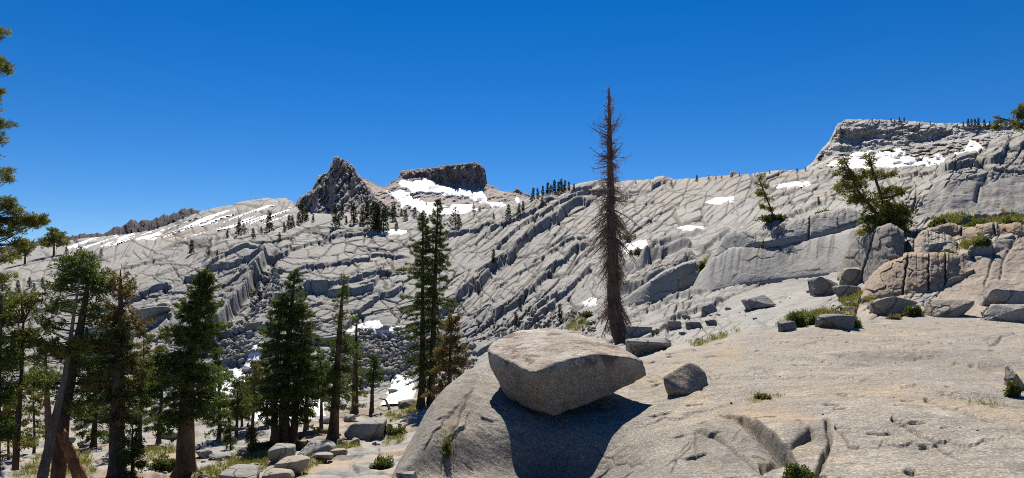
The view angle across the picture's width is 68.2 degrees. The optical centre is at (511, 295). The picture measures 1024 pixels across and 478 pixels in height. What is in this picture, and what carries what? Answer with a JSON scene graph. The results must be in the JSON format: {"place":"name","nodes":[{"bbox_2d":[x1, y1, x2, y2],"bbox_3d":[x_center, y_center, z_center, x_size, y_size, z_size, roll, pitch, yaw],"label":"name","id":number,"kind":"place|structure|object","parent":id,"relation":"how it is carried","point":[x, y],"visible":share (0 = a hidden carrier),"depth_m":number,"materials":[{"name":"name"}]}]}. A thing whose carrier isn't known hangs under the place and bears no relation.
{"place":"outdoors","nodes":[
{"label":"outdoors","id":0,"kind":"place"},
{"bbox_2d":[5,208,199,251],"bbox_3d":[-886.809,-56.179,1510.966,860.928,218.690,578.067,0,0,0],"label":"mountain","id":1,"kind":"structure","parent":0,"point":[132,226],"depth_m":1360.58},
{"bbox_2d":[294,155,408,217],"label":"mountain","id":2,"kind":"structure","parent":0,"point":[340,181],"depth_m":799.17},
{"bbox_2d":[362,162,530,216],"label":"mountain","id":3,"kind":"structure","parent":0,"point":[469,176],"depth_m":1082.52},
{"bbox_2d":[384,190,477,216],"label":"snow patch","id":4,"kind":"object","parent":3,"relation":"on","point":[409,200],"visible":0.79,"depth_m":982.73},
{"bbox_2d":[398,178,505,207],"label":"snow patch","id":5,"kind":"object","parent":3,"relation":"on","point":[424,185],"visible":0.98,"depth_m":1052.85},
{"bbox_2d":[0,131,1023,477],"bbox_3d":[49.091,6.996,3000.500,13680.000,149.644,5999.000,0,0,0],"label":"granite ground","id":6,"kind":"structure","parent":0,"point":[890,399],"depth_m":51.75,"materials":[{"name":"stone"}]},
{"bbox_2d":[0,293,30,475],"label":"pine tree","id":7,"kind":"object","parent":6,"relation":"on","point":[7,431],"visible":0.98,"depth_m":43.97,"materials":[{"name":"green plant"}]},
{"bbox_2d":[1,395,30,459],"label":"pine tree","id":8,"kind":"object","parent":6,"relation":"on","point":[8,455],"visible":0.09,"depth_m":55.95,"materials":[{"name":"green plant"}]},
{"bbox_2d":[1,289,46,470],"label":"pine tree","id":9,"kind":"object","parent":6,"relation":"on","point":[29,301],"visible":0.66,"depth_m":45.84,"materials":[{"name":"green plant"}]},
{"bbox_2d":[13,238,37,264],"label":"pine tree","id":10,"kind":"object","parent":6,"relation":"on","point":[25,252],"visible":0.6,"depth_m":283.59,"materials":[{"name":"green plant"}]},
{"bbox_2d":[0,26,51,317],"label":"pine tree","id":11,"kind":"object","parent":6,"relation":"on","point":[17,221],"visible":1,"depth_m":29.93,"materials":[{"name":"green plant"}]},
{"bbox_2d":[9,366,54,453],"bbox_3d":[-40.585,9.708,64.177,3.511,7.892,3.493,0,0,17],"label":"pine tree","id":12,"kind":"object","parent":6,"relation":"on","point":[30,408],"visible":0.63,"depth_m":63.85,"materials":[{"name":"green plant"}]},
{"bbox_2d":[31,349,62,443],"bbox_3d":[-38.209,8.487,62.306,2.918,9.528,2.524,0,0,0],"label":"pine tree","id":13,"kind":"object","parent":6,"relation":"on","point":[47,410],"visible":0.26,"depth_m":62.12,"materials":[{"name":"green plant"}]},
{"bbox_2d":[36,226,71,255],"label":"pine tree","id":14,"kind":"object","parent":6,"relation":"on","point":[54,234],"visible":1,"depth_m":303.11,"materials":[{"name":"green plant"}]},
{"bbox_2d":[24,278,94,477],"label":"pine tree","id":15,"kind":"object","parent":6,"relation":"on","point":[67,350],"visible":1,"depth_m":44.81,"materials":[{"name":"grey plant"}]},
{"bbox_2d":[56,428,87,477],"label":"log","id":16,"kind":"object","parent":6,"relation":"on","point":[75,466],"visible":0.98,"depth_m":45.76,"materials":[{"name":"brown wood"}]},
{"bbox_2d":[13,249,132,477],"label":"pine tree","id":17,"kind":"object","parent":6,"relation":"on","point":[83,265],"visible":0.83,"depth_m":46.71,"materials":[{"name":"green plant"}]},
{"bbox_2d":[71,364,108,446],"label":"pine tree","id":18,"kind":"object","parent":6,"relation":"on","point":[95,433],"visible":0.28,"depth_m":65.58,"materials":[{"name":"green plant"}]},
{"bbox_2d":[68,231,161,249],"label":"snow patch","id":19,"kind":"object","parent":6,"relation":"on","point":[145,237],"visible":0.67,"depth_m":331.65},
{"bbox_2d":[79,262,156,477],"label":"pine tree","id":20,"kind":"object","parent":6,"relation":"on","point":[125,292],"visible":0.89,"depth_m":46.09,"materials":[{"name":"green plant"}]},
{"bbox_2d":[84,322,162,477],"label":"pine tree","id":21,"kind":"object","parent":6,"relation":"on","point":[127,394],"visible":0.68,"depth_m":46.22,"materials":[{"name":"green plant"}]},
{"bbox_2d":[112,411,149,477],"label":"pine tree","id":22,"kind":"object","parent":6,"relation":"on","point":[134,444],"visible":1,"depth_m":45.59,"materials":[{"name":"green plant"}]},
{"bbox_2d":[126,327,160,449],"bbox_3d":[-30.395,7.753,61.932,3.137,10.571,3.197,0,0,0],"label":"pine tree","id":23,"kind":"object","parent":6,"relation":"on","point":[139,336],"visible":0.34,"depth_m":61.92,"materials":[{"name":"green plant"}]},
{"bbox_2d":[136,306,170,324],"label":"boulder","id":24,"kind":"object","parent":6,"relation":"on","point":[150,312],"visible":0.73,"depth_m":153.98,"materials":[{"name":"grey stone"}]},
{"bbox_2d":[134,344,178,443],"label":"pine tree","id":25,"kind":"object","parent":6,"relation":"on","point":[161,405],"visible":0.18,"depth_m":67.70,"materials":[{"name":"green plant"}]},
{"bbox_2d":[148,454,175,471],"bbox_3d":[-23.908,11.533,51.808,1.978,1.323,1.382,0,0,0],"label":"shrub","id":26,"kind":"object","parent":6,"relation":"on","point":[158,464],"visible":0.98,"depth_m":51.56,"materials":[{"name":"green plant"}]},
{"bbox_2d":[138,268,234,477],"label":"pine tree","id":27,"kind":"object","parent":6,"relation":"on","point":[187,372],"visible":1,"depth_m":48.24,"materials":[{"name":"green plant"}]},
{"bbox_2d":[209,452,231,460],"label":"boulder","id":28,"kind":"object","parent":6,"relation":"on","point":[218,456],"visible":0.84,"depth_m":57.59,"materials":[{"name":"grey stone"}]},
{"bbox_2d":[204,347,238,438],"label":"pine tree","id":29,"kind":"object","parent":6,"relation":"on","point":[219,429],"visible":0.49,"depth_m":69.68,"materials":[{"name":"green plant"}]},
{"bbox_2d":[153,205,289,239],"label":"snow","id":30,"kind":"structure","parent":6,"relation":"on","point":[199,221],"depth_m":306.51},
{"bbox_2d":[222,416,237,449],"bbox_3d":[-23.311,11.490,62.578,1.377,3.230,1.355,0,0,-14],"label":"pine tree","id":31,"kind":"object","parent":6,"relation":"on","point":[228,439],"visible":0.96,"depth_m":62.49,"materials":[{"name":"green plant"}]},
{"bbox_2d":[216,368,244,394],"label":"snow patch","id":32,"kind":"object","parent":6,"relation":"on","point":[236,372],"visible":0.25,"depth_m":123.86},
{"bbox_2d":[226,375,250,435],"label":"pine tree","id":33,"kind":"object","parent":6,"relation":"on","point":[238,414],"visible":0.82,"depth_m":71.93,"materials":[{"name":"green plant"}]},
{"bbox_2d":[219,464,259,477],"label":"boulder","id":34,"kind":"object","parent":6,"relation":"on","point":[243,471],"visible":1,"depth_m":44.18,"materials":[{"name":"grey stone"}]},
{"bbox_2d":[231,375,258,426],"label":"pine tree","id":35,"kind":"object","parent":6,"relation":"on","point":[247,395],"visible":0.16,"depth_m":79.94,"materials":[{"name":"green plant"}]},
{"bbox_2d":[235,360,264,427],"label":"pine tree","id":36,"kind":"object","parent":6,"relation":"on","point":[255,377],"visible":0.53,"depth_m":75.74,"materials":[{"name":"green plant"}]},
{"bbox_2d":[244,422,260,452],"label":"pine tree","id":37,"kind":"object","parent":6,"relation":"on","point":[252,448],"visible":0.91,"depth_m":58.70,"materials":[{"name":"green plant"}]},
{"bbox_2d":[243,341,263,367],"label":"snow patch","id":38,"kind":"object","parent":6,"relation":"on","point":[255,355],"visible":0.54,"depth_m":129.93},
{"bbox_2d":[246,439,277,449],"bbox_3d":[-19.708,11.884,59.849,2.696,1.202,1.748,0,0,0],"label":"shrub","id":39,"kind":"object","parent":6,"relation":"on","point":[268,444],"visible":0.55,"depth_m":59.68,"materials":[{"name":"green plant"}]},
{"bbox_2d":[262,468,294,477],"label":"boulder","id":40,"kind":"object","parent":6,"relation":"on","point":[277,473],"visible":1,"depth_m":44.68,"materials":[{"name":"beige stone"}]},
{"bbox_2d":[267,443,295,461],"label":"boulder","id":41,"kind":"object","parent":6,"relation":"on","point":[277,452],"visible":0.78,"depth_m":50.88,"materials":[{"name":"grey stone"}]},
{"bbox_2d":[238,268,331,443],"bbox_3d":[-19.238,5.359,64.923,7.928,15.673,6.200,0,0,-24],"label":"pine tree","id":42,"kind":"object","parent":6,"relation":"on","point":[287,398],"visible":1,"depth_m":64.36,"materials":[{"name":"green plant"}]},
{"bbox_2d":[254,399,325,421],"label":"snow patch","id":43,"kind":"object","parent":6,"relation":"on","point":[317,410],"visible":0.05,"depth_m":89.57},
{"bbox_2d":[273,455,309,474],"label":"boulder","id":44,"kind":"object","parent":6,"relation":"on","point":[296,464],"visible":0.83,"depth_m":46.64,"materials":[{"name":"beige stone"}]},
{"bbox_2d":[297,325,322,430],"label":"pine tree","id":45,"kind":"object","parent":6,"relation":"on","point":[305,426],"visible":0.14,"depth_m":74.10,"materials":[{"name":"green plant"}]},
{"bbox_2d":[298,429,327,437],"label":"log","id":46,"kind":"object","parent":6,"relation":"on","point":[312,432],"visible":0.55,"depth_m":69.80,"materials":[{"name":"wood"}]},
{"bbox_2d":[297,439,335,456],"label":"boulder","id":47,"kind":"object","parent":6,"relation":"on","point":[316,446],"visible":0.66,"depth_m":55.47,"materials":[{"name":"grey stone"}]},
{"bbox_2d":[44,255,599,419],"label":"rubble","id":48,"kind":"object","parent":6,"relation":"on","point":[244,340],"visible":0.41,"depth_m":127.91,"materials":[{"name":"grey stone"}]},
{"bbox_2d":[311,452,333,459],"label":"boulder","id":49,"kind":"object","parent":6,"relation":"on","point":[325,455],"visible":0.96,"depth_m":51.77,"materials":[{"name":"grey stone"}]},
{"bbox_2d":[313,348,332,428],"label":"pine tree","id":50,"kind":"object","parent":6,"relation":"on","point":[321,403],"visible":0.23,"depth_m":73.91,"materials":[{"name":"green plant"}]},
{"bbox_2d":[330,203,341,226],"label":"conifer","id":51,"kind":"object","parent":6,"relation":"on","point":[336,219],"visible":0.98,"depth_m":205.67,"materials":[{"name":"green plant"}]},
{"bbox_2d":[309,273,365,441],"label":"pine tree","id":52,"kind":"object","parent":6,"relation":"on","point":[336,369],"visible":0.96,"depth_m":66.55,"materials":[{"name":"green plant"}]},
{"bbox_2d":[341,316,369,413],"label":"pine tree","id":53,"kind":"object","parent":6,"relation":"on","point":[356,380],"visible":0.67,"depth_m":89.84,"materials":[{"name":"green plant"}]},
{"bbox_2d":[344,418,386,439],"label":"boulder","id":54,"kind":"object","parent":6,"relation":"on","point":[372,428],"visible":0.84,"depth_m":64.10,"materials":[{"name":"grey stone"}]},
{"bbox_2d":[360,353,384,413],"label":"pine tree","id":55,"kind":"object","parent":6,"relation":"on","point":[371,372],"visible":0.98,"depth_m":89.69,"materials":[{"name":"green plant"}]},
{"bbox_2d":[365,201,379,228],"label":"conifer","id":56,"kind":"object","parent":6,"relation":"on","point":[372,209],"visible":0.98,"depth_m":204.38,"materials":[{"name":"green plant"}]},
{"bbox_2d":[346,320,405,334],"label":"snow patch","id":57,"kind":"object","parent":6,"relation":"on","point":[374,324],"visible":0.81,"depth_m":135.78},
{"bbox_2d":[369,453,394,469],"bbox_3d":[-8.270,10.624,47.954,1.747,1.200,1.342,0,0,0],"label":"shrub","id":58,"kind":"object","parent":6,"relation":"on","point":[382,463],"visible":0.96,"depth_m":47.76,"materials":[{"name":"green plant"}]},
{"bbox_2d":[376,208,389,231],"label":"conifer","id":59,"kind":"object","parent":6,"relation":"on","point":[380,224],"visible":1,"depth_m":202.21,"materials":[{"name":"green plant"}]},
{"bbox_2d":[384,424,407,435],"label":"shrub","id":60,"kind":"object","parent":6,"relation":"on","point":[389,430],"visible":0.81,"depth_m":65.12,"materials":[{"name":"green plant"}]},
{"bbox_2d":[380,374,415,405],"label":"snow patch","id":61,"kind":"object","parent":6,"relation":"on","point":[404,392],"visible":0.77,"depth_m":104.16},
{"bbox_2d":[395,471,416,477],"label":"boulder","id":62,"kind":"object","parent":6,"relation":"on","point":[410,474],"visible":1,"depth_m":10.13,"materials":[{"name":"grey stone"}]},
{"bbox_2d":[398,399,415,407],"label":"boulder","id":63,"kind":"object","parent":6,"relation":"on","point":[405,403],"visible":0.77,"depth_m":90.08,"materials":[{"name":"stone"}]},
{"bbox_2d":[394,210,448,408],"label":"pine tree","id":64,"kind":"object","parent":6,"relation":"on","point":[422,386],"visible":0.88,"depth_m":85.94,"materials":[{"name":"green plant"}]},
{"bbox_2d":[412,198,458,404],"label":"pine tree","id":65,"kind":"object","parent":6,"relation":"on","point":[442,258],"visible":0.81,"depth_m":86.28,"materials":[{"name":"green plant"}]},
{"bbox_2d":[420,312,474,397],"bbox_3d":[-5.343,5.961,59.934,4.173,9.270,3.567,0,0,18],"label":"pine tree","id":66,"kind":"object","parent":6,"relation":"on","point":[451,341],"visible":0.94,"depth_m":59.65,"materials":[{"name":"green plant"}]},
{"bbox_2d":[447,206,461,227],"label":"conifer","id":67,"kind":"object","parent":6,"relation":"on","point":[453,214],"visible":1,"depth_m":201.78,"materials":[{"name":"green plant"}]},
{"bbox_2d":[10,207,1023,477],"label":"grass","id":68,"kind":"structure","parent":6,"relation":"on","point":[852,299],"depth_m":51.52,"materials":[{"name":"plant"}]},
{"bbox_2d":[487,328,645,415],"bbox_3d":[0.906,1.421,14.685,2.716,1.451,2.560,0,0,-28],"label":"boulder","id":69,"kind":"object","parent":6,"relation":"on","point":[551,371],"visible":1,"depth_m":13.70,"materials":[{"name":"stone"}]},
{"bbox_2d":[581,86,642,344],"bbox_3d":[5.780,-4.538,44.068,3.651,15.430,4.138,0,0,0],"label":"dead tree","id":70,"kind":"object","parent":6,"relation":"on","point":[615,313],"visible":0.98,"depth_m":43.95,"materials":[{"name":"wood"}]},
{"bbox_2d":[623,239,647,253],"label":"snow patch","id":71,"kind":"object","parent":6,"relation":"on","point":[642,244],"visible":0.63,"depth_m":119.65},
{"bbox_2d":[626,324,651,338],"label":"boulder","id":72,"kind":"object","parent":6,"relation":"on","point":[636,331],"visible":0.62,"depth_m":42.33,"materials":[{"name":"grey stone"}]},
{"bbox_2d":[625,338,671,355],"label":"boulder","id":73,"kind":"object","parent":6,"relation":"on","point":[637,346],"visible":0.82,"depth_m":32.31,"materials":[{"name":"grey stone"}]},
{"bbox_2d":[621,259,699,305],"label":"rock outcrop","id":74,"kind":"object","parent":6,"relation":"on","point":[668,281],"visible":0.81,"depth_m":72.63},
{"bbox_2d":[667,320,681,332],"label":"boulder","id":75,"kind":"object","parent":6,"relation":"on","point":[673,325],"visible":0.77,"depth_m":44.00,"materials":[{"name":"grey stone"}]},
{"bbox_2d":[663,363,707,395],"bbox_3d":[3.494,1.752,15.069,0.810,0.839,1.446,0,0,18],"label":"boulder","id":76,"kind":"object","parent":6,"relation":"on","point":[686,378],"visible":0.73,"depth_m":14.63,"materials":[{"name":"stone"}]},
{"bbox_2d":[686,321,702,329],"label":"boulder","id":77,"kind":"object","parent":6,"relation":"on","point":[690,325],"visible":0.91,"depth_m":41.80,"materials":[{"name":"stone"}]},
{"bbox_2d":[701,303,717,316],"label":"boulder","id":78,"kind":"object","parent":6,"relation":"on","point":[708,309],"visible":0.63,"depth_m":51.04,"materials":[{"name":"grey stone"}]},
{"bbox_2d":[705,196,733,204],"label":"snow patch","id":79,"kind":"object","parent":6,"relation":"on","point":[718,200],"visible":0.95,"depth_m":195.38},
{"bbox_2d":[715,229,762,256],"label":"rock outcrop","id":80,"kind":"object","parent":6,"relation":"on","point":[738,238],"visible":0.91,"depth_m":66.03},
{"bbox_2d":[741,294,775,309],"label":"boulder","id":81,"kind":"object","parent":6,"relation":"on","point":[757,302],"visible":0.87,"depth_m":46.16,"materials":[{"name":"grey stone"}]},
{"bbox_2d":[753,173,779,219],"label":"pine tree","id":82,"kind":"object","parent":6,"relation":"on","point":[762,193],"visible":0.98,"depth_m":66.26,"materials":[{"name":"green plant"}]},
{"bbox_2d":[755,213,787,223],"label":"shrub","id":83,"kind":"object","parent":6,"relation":"on","point":[767,218],"visible":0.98,"depth_m":66.15,"materials":[{"name":"green plant"}]},
{"bbox_2d":[690,225,865,299],"bbox_3d":[21.676,-1.635,62.153,8.489,7.073,23.161,0,0,-28],"label":"rock outcrop","id":84,"kind":"object","parent":6,"relation":"on","point":[809,258],"visible":0.78,"depth_m":59.81,"materials":[{"name":"stone"}]},
{"bbox_2d":[777,321,796,331],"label":"boulder","id":85,"kind":"object","parent":6,"relation":"on","point":[787,326],"visible":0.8,"depth_m":23.27,"materials":[{"name":"stone"}]},
{"bbox_2d":[776,181,810,188],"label":"snow patch","id":86,"kind":"object","parent":6,"relation":"on","point":[795,183],"visible":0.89,"depth_m":218.33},
{"bbox_2d":[785,310,816,326],"bbox_3d":[9.574,0.804,24.860,1.202,0.678,0.870,0,0,0],"label":"shrub","id":87,"kind":"object","parent":6,"relation":"on","point":[799,319],"visible":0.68,"depth_m":24.68,"materials":[{"name":"green plant"}]},
{"bbox_2d":[782,460,819,477],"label":"shrub","id":88,"kind":"object","parent":6,"relation":"on","point":[793,470],"visible":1,"depth_m":8.20,"materials":[{"name":"green plant"}]},
{"bbox_2d":[764,208,858,247],"bbox_3d":[24.741,-5.239,63.056,7.635,3.960,5.563,0,0,24],"label":"rock outcrop","id":89,"kind":"object","parent":6,"relation":"on","point":[835,221],"visible":0.91,"depth_m":61.19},
{"bbox_2d":[807,277,837,296],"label":"boulder","id":90,"kind":"object","parent":6,"relation":"on","point":[819,286],"visible":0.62,"depth_m":46.98,"materials":[{"name":"stone"}]},
{"bbox_2d":[814,314,854,328],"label":"boulder","id":91,"kind":"object","parent":6,"relation":"on","point":[837,321],"visible":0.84,"depth_m":23.38,"materials":[{"name":"stone"}]},
{"bbox_2d":[832,286,860,298],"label":"boulder","id":92,"kind":"object","parent":6,"relation":"on","point":[842,291],"visible":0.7,"depth_m":42.16,"materials":[{"name":"grey stone"}]},
{"bbox_2d":[839,267,861,285],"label":"boulder","id":93,"kind":"object","parent":6,"relation":"on","point":[852,276],"visible":0.5,"depth_m":47.71,"materials":[{"name":"beige stone"}]},
{"bbox_2d":[837,223,903,283],"bbox_3d":[22.972,-2.288,49.242,2.723,4.206,12.544,0,0,0],"label":"rock outcrop","id":94,"kind":"object","parent":6,"relation":"on","point":[868,254],"visible":0.81,"depth_m":46.10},
{"bbox_2d":[831,150,918,235],"bbox_3d":[24.419,-6.717,51.184,6.004,6.287,3.163,0,0,0],"label":"pine tree","id":95,"kind":"object","parent":6,"relation":"on","point":[898,215],"visible":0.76,"depth_m":50.85,"materials":[{"name":"green plant"}]},
{"bbox_2d":[869,297,916,315],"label":"boulder","id":96,"kind":"object","parent":6,"relation":"on","point":[887,306],"visible":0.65,"depth_m":33.01,"materials":[{"name":"beige stone"}]},
{"bbox_2d":[902,304,924,316],"bbox_3d":[17.111,0.692,32.159,0.991,0.687,0.763,0,0,0],"label":"shrub","id":97,"kind":"object","parent":6,"relation":"on","point":[915,310],"visible":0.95,"depth_m":32.01,"materials":[{"name":"green plant"}]},
{"bbox_2d":[860,252,972,302],"bbox_3d":[22.076,-0.562,41.568,5.601,3.579,8.220,0,0,31],"label":"rock outcrop","id":98,"kind":"object","parent":6,"relation":"on","point":[913,273],"visible":0.93,"depth_m":39.21,"materials":[{"name":"stone"}]},
{"bbox_2d":[921,241,949,251],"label":"boulder","id":99,"kind":"object","parent":6,"relation":"on","point":[931,247],"visible":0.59,"depth_m":42.75,"materials":[{"name":"grey stone"}]},
{"bbox_2d":[904,229,967,258],"bbox_3d":[24.335,-2.250,45.510,4.542,3.393,8.395,0,0,-28],"label":"rock outcrop","id":100,"kind":"object","parent":6,"relation":"on","point":[926,236],"visible":0.49,"depth_m":43.69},
{"bbox_2d":[924,298,973,316],"bbox_3d":[18.466,0.674,32.009,1.723,1.117,1.256,0,0,0],"label":"boulder","id":101,"kind":"object","parent":6,"relation":"on","point":[955,307],"visible":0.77,"depth_m":31.66,"materials":[{"name":"beige stone"}]},
{"bbox_2d":[928,222,1023,238],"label":"rock outcrop","id":102,"kind":"object","parent":6,"relation":"on","point":[991,229],"visible":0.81,"depth_m":44.57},
{"bbox_2d":[971,235,993,247],"bbox_3d":[25.881,-2.926,41.728,1.085,0.790,1.009,0,0,0],"label":"shrub","id":103,"kind":"object","parent":6,"relation":"on","point":[979,241],"visible":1,"depth_m":41.47,"materials":[{"name":"green plant"}]},
{"bbox_2d":[978,289,1023,305],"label":"boulder","id":104,"kind":"object","parent":6,"relation":"on","point":[999,296],"visible":0.58,"depth_m":33.04,"materials":[{"name":"grey stone"}]},
{"bbox_2d":[980,304,1023,321],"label":"boulder","id":105,"kind":"object","parent":6,"relation":"on","point":[1006,312],"visible":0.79,"depth_m":25.52,"materials":[{"name":"grey stone"}]},
{"bbox_2d":[990,102,1023,133],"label":"pine tree","id":106,"kind":"object","parent":6,"relation":"on","point":[1018,112],"visible":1,"depth_m":69.28,"materials":[{"name":"green plant"}]},
{"bbox_2d":[1002,380,1023,396],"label":"shrub","id":107,"kind":"object","parent":6,"relation":"on","point":[1012,389],"visible":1,"depth_m":12.47,"materials":[{"name":"green plant"}]},
{"bbox_2d":[1004,364,1023,388],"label":"boulder","id":108,"kind":"object","parent":6,"relation":"on","point":[1011,375],"visible":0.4,"depth_m":13.12,"materials":[{"name":"beige stone"}]},
{"bbox_2d":[0,0,1023,246],"label":"sky","id":109,"kind":"structure","parent":0,"point":[125,110],"materials":[{"name":"blue"}]},
{"bbox_2d":[803,119,1023,169],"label":"mountain","id":110,"kind":"structure","parent":0,"point":[916,140],"depth_m":430.96,"materials":[{"name":"stone"}]},
{"bbox_2d":[827,148,962,168],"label":"snow patch","id":111,"kind":"object","parent":110,"relation":"on","point":[884,160],"visible":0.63,"depth_m":389.14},
{"bbox_2d":[964,139,982,151],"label":"snow patch","id":112,"kind":"object","parent":110,"relation":"on","point":[975,145],"visible":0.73,"depth_m":397.09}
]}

